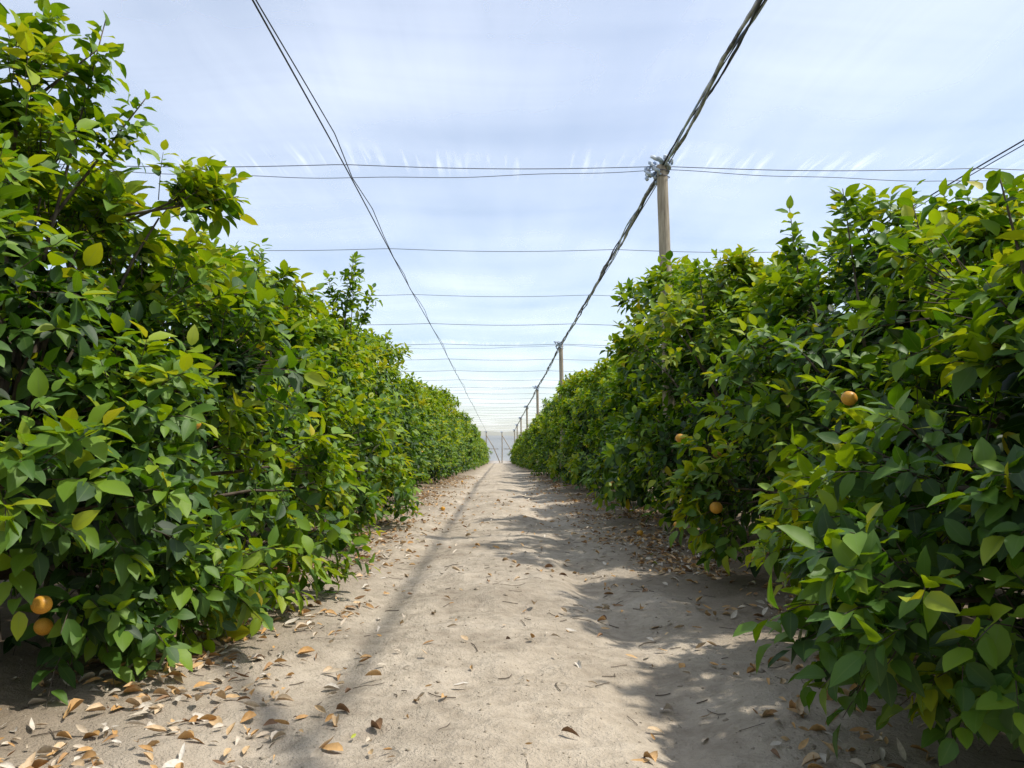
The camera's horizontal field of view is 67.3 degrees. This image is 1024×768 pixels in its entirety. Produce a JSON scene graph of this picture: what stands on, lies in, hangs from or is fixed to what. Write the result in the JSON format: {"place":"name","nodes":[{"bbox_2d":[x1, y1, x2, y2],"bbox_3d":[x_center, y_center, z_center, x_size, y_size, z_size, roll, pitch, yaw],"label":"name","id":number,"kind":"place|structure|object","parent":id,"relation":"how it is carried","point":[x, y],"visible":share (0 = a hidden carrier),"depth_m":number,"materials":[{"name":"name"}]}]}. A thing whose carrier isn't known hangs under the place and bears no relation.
{"place":"outdoors","nodes":[
{"label":"outdoors","id":0,"kind":"place"},
{"bbox_2d":[480,436,516,460],"bbox_3d":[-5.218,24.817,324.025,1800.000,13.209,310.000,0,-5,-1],"label":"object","id":1,"kind":"structure","parent":0,"point":[496,441],"depth_m":236.53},
{"bbox_2d":[0,461,1023,767],"bbox_3d":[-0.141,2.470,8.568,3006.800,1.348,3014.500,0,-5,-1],"label":"ground","id":2,"kind":"structure","parent":0,"point":[504,721],"depth_m":3.99,"materials":[{"name":"soil"}]},
{"bbox_2d":[0,0,380,707],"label":"orange tree","id":3,"kind":"object","parent":2,"relation":"on","point":[84,450],"visible":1,"depth_m":4.26,"materials":[{"name":"green plant"}]},
{"bbox_2d":[10,223,402,592],"bbox_3d":[-3.328,0.196,7.910,3.599,3.714,4.266,-1,-5,13],"label":"orange tree","id":4,"kind":"object","parent":2,"relation":"on","point":[241,367],"visible":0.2,"depth_m":7.91,"materials":[{"name":"green plant"}]},
{"bbox_2d":[210,251,423,525],"bbox_3d":[-3.118,0.054,11.312,4.058,4.307,3.491,3,-6,-34],"label":"orange tree","id":5,"kind":"object","parent":2,"relation":"on","point":[333,329],"visible":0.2,"depth_m":11.36,"materials":[{"name":"green plant"}]},
{"bbox_2d":[283,321,405,504],"bbox_3d":[-3.501,0.537,14.458,3.189,3.766,4.166,0,-5,1],"label":"orange tree","id":6,"kind":"object","parent":2,"relation":"on","point":[380,384],"visible":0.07,"depth_m":14.04,"materials":[{"name":"green plant"}]},
{"bbox_2d":[343,319,430,495],"bbox_3d":[-3.676,0.618,17.678,3.538,4.302,4.331,0,-5,6],"label":"orange tree","id":7,"kind":"object","parent":2,"relation":"on","point":[393,353],"visible":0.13,"depth_m":17.88,"materials":[{"name":"green plant"}]},
{"bbox_2d":[378,374,439,490],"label":"orange tree","id":8,"kind":"object","parent":2,"relation":"on","point":[420,459],"visible":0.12,"depth_m":20.14,"materials":[{"name":"green plant"}]},
{"bbox_2d":[397,377,454,484],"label":"orange tree","id":9,"kind":"object","parent":2,"relation":"on","point":[434,463],"visible":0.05,"depth_m":24.27,"materials":[{"name":"green plant"}]},
{"bbox_2d":[416,394,464,480],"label":"orange tree","id":10,"kind":"object","parent":2,"relation":"on","point":[437,421],"visible":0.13,"depth_m":27.33,"materials":[{"name":"green plant"}]},
{"bbox_2d":[418,381,465,477],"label":"orange tree","id":11,"kind":"object","parent":2,"relation":"on","point":[435,394],"visible":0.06,"depth_m":30.66,"materials":[{"name":"green plant"}]},
{"bbox_2d":[427,390,463,475],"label":"orange tree","id":12,"kind":"object","parent":2,"relation":"on","point":[449,409],"visible":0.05,"depth_m":33.47,"materials":[{"name":"green plant"}]},
{"bbox_2d":[428,385,474,472],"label":"orange tree","id":13,"kind":"object","parent":2,"relation":"on","point":[448,394],"visible":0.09,"depth_m":37.13,"materials":[{"name":"green plant"}]},
{"bbox_2d":[447,412,469,471],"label":"orange tree","id":14,"kind":"object","parent":2,"relation":"on","point":[466,438],"visible":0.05,"depth_m":42.98,"materials":[{"name":"green plant"}]},
{"bbox_2d":[453,417,466,472],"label":"orange tree","id":15,"kind":"object","parent":2,"relation":"on","point":[460,447],"depth_m":39.43,"materials":[{"name":"green plant"}]},
{"bbox_2d":[460,428,477,470],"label":"orange tree","id":16,"kind":"object","parent":2,"relation":"on","point":[474,447],"visible":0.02,"depth_m":46.78,"materials":[{"name":"green plant"}]},
{"bbox_2d":[460,420,478,469],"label":"orange tree","id":17,"kind":"object","parent":2,"relation":"on","point":[470,452],"visible":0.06,"depth_m":49.82,"materials":[{"name":"green plant"}]},
{"bbox_2d":[457,409,482,467],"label":"orange tree","id":18,"kind":"object","parent":2,"relation":"on","point":[472,425],"visible":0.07,"depth_m":56.43,"materials":[{"name":"green plant"}]},
{"bbox_2d":[465,423,484,466],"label":"orange tree","id":19,"kind":"object","parent":2,"relation":"on","point":[481,444],"visible":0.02,"depth_m":62.74,"materials":[{"name":"green plant"}]},
{"bbox_2d":[476,440,484,465],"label":"orange tree","id":20,"kind":"object","parent":2,"relation":"on","point":[480,457],"visible":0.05,"depth_m":74.97,"materials":[{"name":"green plant"}]},
{"bbox_2d":[480,439,487,463],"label":"orange tree","id":21,"kind":"object","parent":2,"relation":"on","point":[483,453],"visible":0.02,"depth_m":84.06,"materials":[{"name":"green plant"}]},
{"bbox_2d":[483,439,492,460],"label":"orange tree","id":22,"kind":"object","parent":2,"relation":"on","point":[488,450],"visible":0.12,"depth_m":113.95,"materials":[{"name":"green plant"}]},
{"bbox_2d":[484,431,499,462],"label":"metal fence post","id":23,"kind":"object","parent":2,"relation":"on","point":[491,444],"visible":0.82,"depth_m":126.64,"materials":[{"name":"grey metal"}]},
{"bbox_2d":[252,0,484,428],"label":"support cable","id":24,"kind":"object","parent":23,"relation":"attached to","point":[273,37],"visible":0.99,"depth_m":9.55,"materials":[{"name":"grey metal"}]},
{"bbox_2d":[0,500,1002,767],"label":"soil clods","id":25,"kind":"object","parent":2,"relation":"on","point":[760,670],"visible":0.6,"depth_m":3.90,"materials":[{"name":"brown soil"}]},
{"bbox_2d":[500,431,510,462],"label":"wooden post","id":26,"kind":"object","parent":2,"relation":"on","point":[502,446],"visible":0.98,"depth_m":126.64,"materials":[{"name":"grey wood"}]},
{"bbox_2d":[0,475,1023,767],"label":"fallen leaves","id":27,"kind":"object","parent":2,"relation":"on","point":[248,715],"depth_m":3.93,"materials":[{"name":"brown plant"}]},
{"bbox_2d":[513,431,523,463],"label":"orange tree","id":28,"kind":"object","parent":2,"relation":"on","point":[515,444],"visible":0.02,"depth_m":89.93,"materials":[{"name":"green plant"}]},
{"bbox_2d":[519,417,521,435],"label":"wooden post","id":29,"kind":"object","parent":2,"relation":"on","point":[520,418],"visible":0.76,"depth_m":82.39,"materials":[{"name":"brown wood"}]},
{"bbox_2d":[516,435,527,467],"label":"orange tree","id":30,"kind":"object","parent":2,"relation":"on","point":[523,453],"visible":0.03,"depth_m":61.06,"materials":[{"name":"green plant"}]},
{"bbox_2d":[515,429,529,465],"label":"orange tree","id":31,"kind":"object","parent":2,"relation":"on","point":[518,443],"visible":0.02,"depth_m":70.50,"materials":[{"name":"green plant"}]},
{"bbox_2d":[514,422,534,469],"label":"orange tree","id":32,"kind":"object","parent":2,"relation":"on","point":[524,439],"visible":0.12,"depth_m":51.03,"materials":[{"name":"green plant"}]},
{"bbox_2d":[524,405,528,435],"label":"wooden post","id":33,"kind":"object","parent":2,"relation":"on","point":[526,407],"visible":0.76,"depth_m":64.46,"materials":[{"name":"brown wood"}]},
{"bbox_2d":[520,419,534,468],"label":"orange tree","id":34,"kind":"object","parent":2,"relation":"on","point":[525,432],"visible":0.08,"depth_m":54.72,"materials":[{"name":"green plant"}]},
{"bbox_2d":[521,434,536,469],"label":"orange tree","id":35,"kind":"object","parent":2,"relation":"on","point":[527,455],"visible":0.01,"depth_m":48.37,"materials":[{"name":"green plant"}]},
{"bbox_2d":[526,412,540,469],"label":"orange tree","id":36,"kind":"object","parent":2,"relation":"on","point":[531,463],"visible":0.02,"depth_m":41.65,"materials":[{"name":"green plant"}]},
{"bbox_2d":[534,385,539,464],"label":"wooden post","id":37,"kind":"object","parent":2,"relation":"on","point":[537,399],"visible":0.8,"depth_m":46.55,"materials":[{"name":"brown wood"}]},
{"bbox_2d":[432,387,550,389],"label":"cross wire","id":38,"kind":"object","parent":37,"relation":"attached to","point":[500,389],"visible":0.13,"depth_m":46.67,"materials":[{"name":"grey metal"}]},
{"bbox_2d":[532,397,550,472],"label":"orange tree","id":39,"kind":"object","parent":2,"relation":"on","point":[545,401],"visible":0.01,"depth_m":38.90,"materials":[{"name":"green plant"}]},
{"bbox_2d":[528,393,565,471],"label":"orange tree","id":40,"kind":"object","parent":2,"relation":"on","point":[546,411],"visible":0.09,"depth_m":35.30,"materials":[{"name":"green plant"}]},
{"bbox_2d":[528,408,571,476],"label":"orange tree","id":41,"kind":"object","parent":2,"relation":"on","point":[538,471],"visible":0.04,"depth_m":32.53,"materials":[{"name":"green plant"}]},
{"bbox_2d":[535,370,583,479],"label":"orange tree","id":42,"kind":"object","parent":2,"relation":"on","point":[553,430],"visible":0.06,"depth_m":28.36,"materials":[{"name":"green plant"}]},
{"bbox_2d":[554,341,564,481],"bbox_3d":[1.750,1.165,28.534,0.399,5.590,0.330,0,-5,-1],"label":"wooden post","id":43,"kind":"object","parent":2,"relation":"on","point":[561,374],"visible":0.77,"depth_m":28.63,"materials":[{"name":"brown wood"}]},
{"bbox_2d":[237,344,609,348],"bbox_3d":[-0.458,-1.400,28.737,66.000,0.202,0.042,0,-5,-1],"label":"cross wire","id":44,"kind":"object","parent":43,"relation":"attached to","point":[503,345],"visible":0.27,"depth_m":28.73,"materials":[{"name":"grey metal"}]},
{"bbox_2d":[545,395,604,483],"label":"orange tree","id":45,"kind":"object","parent":2,"relation":"on","point":[562,422],"visible":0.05,"depth_m":25.73,"materials":[{"name":"green plant"}]},
{"bbox_2d":[543,358,617,486],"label":"orange tree","id":46,"kind":"object","parent":2,"relation":"on","point":[581,429],"visible":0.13,"depth_m":22.27,"materials":[{"name":"green plant"}]},
{"bbox_2d":[563,347,648,494],"bbox_3d":[3.019,0.924,19.156,3.513,3.921,3.683,0,-5,-1],"label":"orange tree","id":47,"kind":"object","parent":2,"relation":"on","point":[591,440],"visible":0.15,"depth_m":19.23,"materials":[{"name":"green plant"}]},
{"bbox_2d":[587,346,658,504],"bbox_3d":[2.978,0.874,15.572,3.114,3.330,4.497,0,-5,2],"label":"orange tree","id":48,"kind":"object","parent":2,"relation":"on","point":[615,375],"visible":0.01,"depth_m":15.00,"materials":[{"name":"green plant"}]},
{"bbox_2d":[644,154,675,532],"bbox_3d":[2.072,-0.411,10.612,0.419,5.594,0.320,0,-5,-1],"label":"wooden post","id":49,"kind":"object","parent":2,"relation":"on","point":[660,173],"visible":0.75,"depth_m":10.71,"materials":[{"name":"brown wood"}]},
{"bbox_2d":[59,164,1022,180],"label":"cross wire","id":50,"kind":"object","parent":49,"relation":"attached to","point":[591,173],"visible":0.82,"depth_m":10.83,"materials":[{"name":"grey metal"}]},
{"bbox_2d":[818,139,1023,266],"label":"support cable","id":51,"kind":"object","parent":50,"relation":"attached to","point":[970,175],"visible":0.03,"depth_m":10.85,"materials":[{"name":"grey metal"}]},
{"bbox_2d":[515,0,766,428],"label":"support cable","id":52,"kind":"object","parent":49,"relation":"attached to","point":[754,12],"visible":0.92,"depth_m":9.35,"materials":[{"name":"black metal"}]},
{"bbox_2d":[401,370,578,371],"bbox_3d":[-0.602,-0.632,37.690,66.000,0.065,0.014,0,-5,-1],"label":"cross wire","id":53,"kind":"object","parent":52,"relation":"attached to","point":[483,371],"visible":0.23,"depth_m":37.68,"materials":[{"name":"grey metal"}]},
{"bbox_2d":[205,248,806,252],"bbox_3d":[-0.241,-2.656,15.284,66.000,0.061,0.011,0,-5,-1],"label":"cross wire","id":54,"kind":"object","parent":52,"relation":"attached to","point":[480,251],"visible":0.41,"depth_m":15.27,"materials":[{"name":"grey metal"}]},
{"bbox_2d":[579,255,756,522],"bbox_3d":[2.909,0.070,12.451,3.613,4.496,4.108,-1,-5,8],"label":"orange tree","id":55,"kind":"object","parent":2,"relation":"on","point":[622,458],"visible":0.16,"depth_m":12.33,"materials":[{"name":"green plant"}]},
{"bbox_2d":[599,230,970,544],"bbox_3d":[2.890,0.179,9.414,3.530,3.802,4.194,0,-5,-1],"label":"orange tree","id":56,"kind":"object","parent":2,"relation":"on","point":[690,316],"visible":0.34,"depth_m":9.11,"materials":[{"name":"green plant"}]},
{"bbox_2d":[660,167,1023,589],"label":"orange tree","id":57,"kind":"object","parent":2,"relation":"on","point":[795,296],"visible":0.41,"depth_m":5.80,"materials":[{"name":"green plant"}]},
{"bbox_2d":[733,169,1023,765],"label":"orange tree","id":58,"kind":"object","parent":2,"relation":"on","point":[877,562],"visible":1,"depth_m":2.89,"materials":[{"name":"green plant"}]},
{"bbox_2d":[0,0,1023,435],"label":"sky","id":59,"kind":"structure","parent":0,"point":[907,85],"materials":[{"name":"white"}]},
{"bbox_3d":[11.072,-0.398,10.756,0.383,5.592,0.329,0,-5,-1],"label":"wooden post","id":60,"kind":"object","parent":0,"visible":0},
{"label":"support cable","id":61,"kind":"object","parent":60,"relation":"attached to","visible":0},
{"bbox_2d":[379,323,618,325],"bbox_3d":[-0.385,-1.877,24.248,66.000,0.065,0.014,0,-5,-1],"label":"cross wire","id":62,"kind":"object","parent":61,"relation":"attached to","point":[467,324],"visible":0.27,"depth_m":24.22,"materials":[{"name":"grey metal"}]},
{"bbox_2d":[373,294,633,296],"bbox_3d":[-0.313,-2.268,19.766,66.000,0.061,0.011,0,-5,-1],"label":"cross wire","id":63,"kind":"object","parent":61,"relation":"attached to","point":[495,296],"visible":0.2,"depth_m":19.76,"materials":[{"name":"grey metal"}]},
{"bbox_2d":[423,359,601,360],"bbox_3d":[-0.530,-1.053,33.210,66.000,0.065,0.014,0,-5,-1],"label":"cross wire","id":64,"kind":"object","parent":61,"relation":"attached to","point":[470,359],"visible":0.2,"depth_m":33.19,"materials":[{"name":"grey metal"}]},
{"bbox_2d":[406,380,716,380],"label":"cross wire","id":65,"kind":"object","parent":61,"relation":"attached to","point":[480,380],"visible":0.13,"depth_m":42.15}
]}

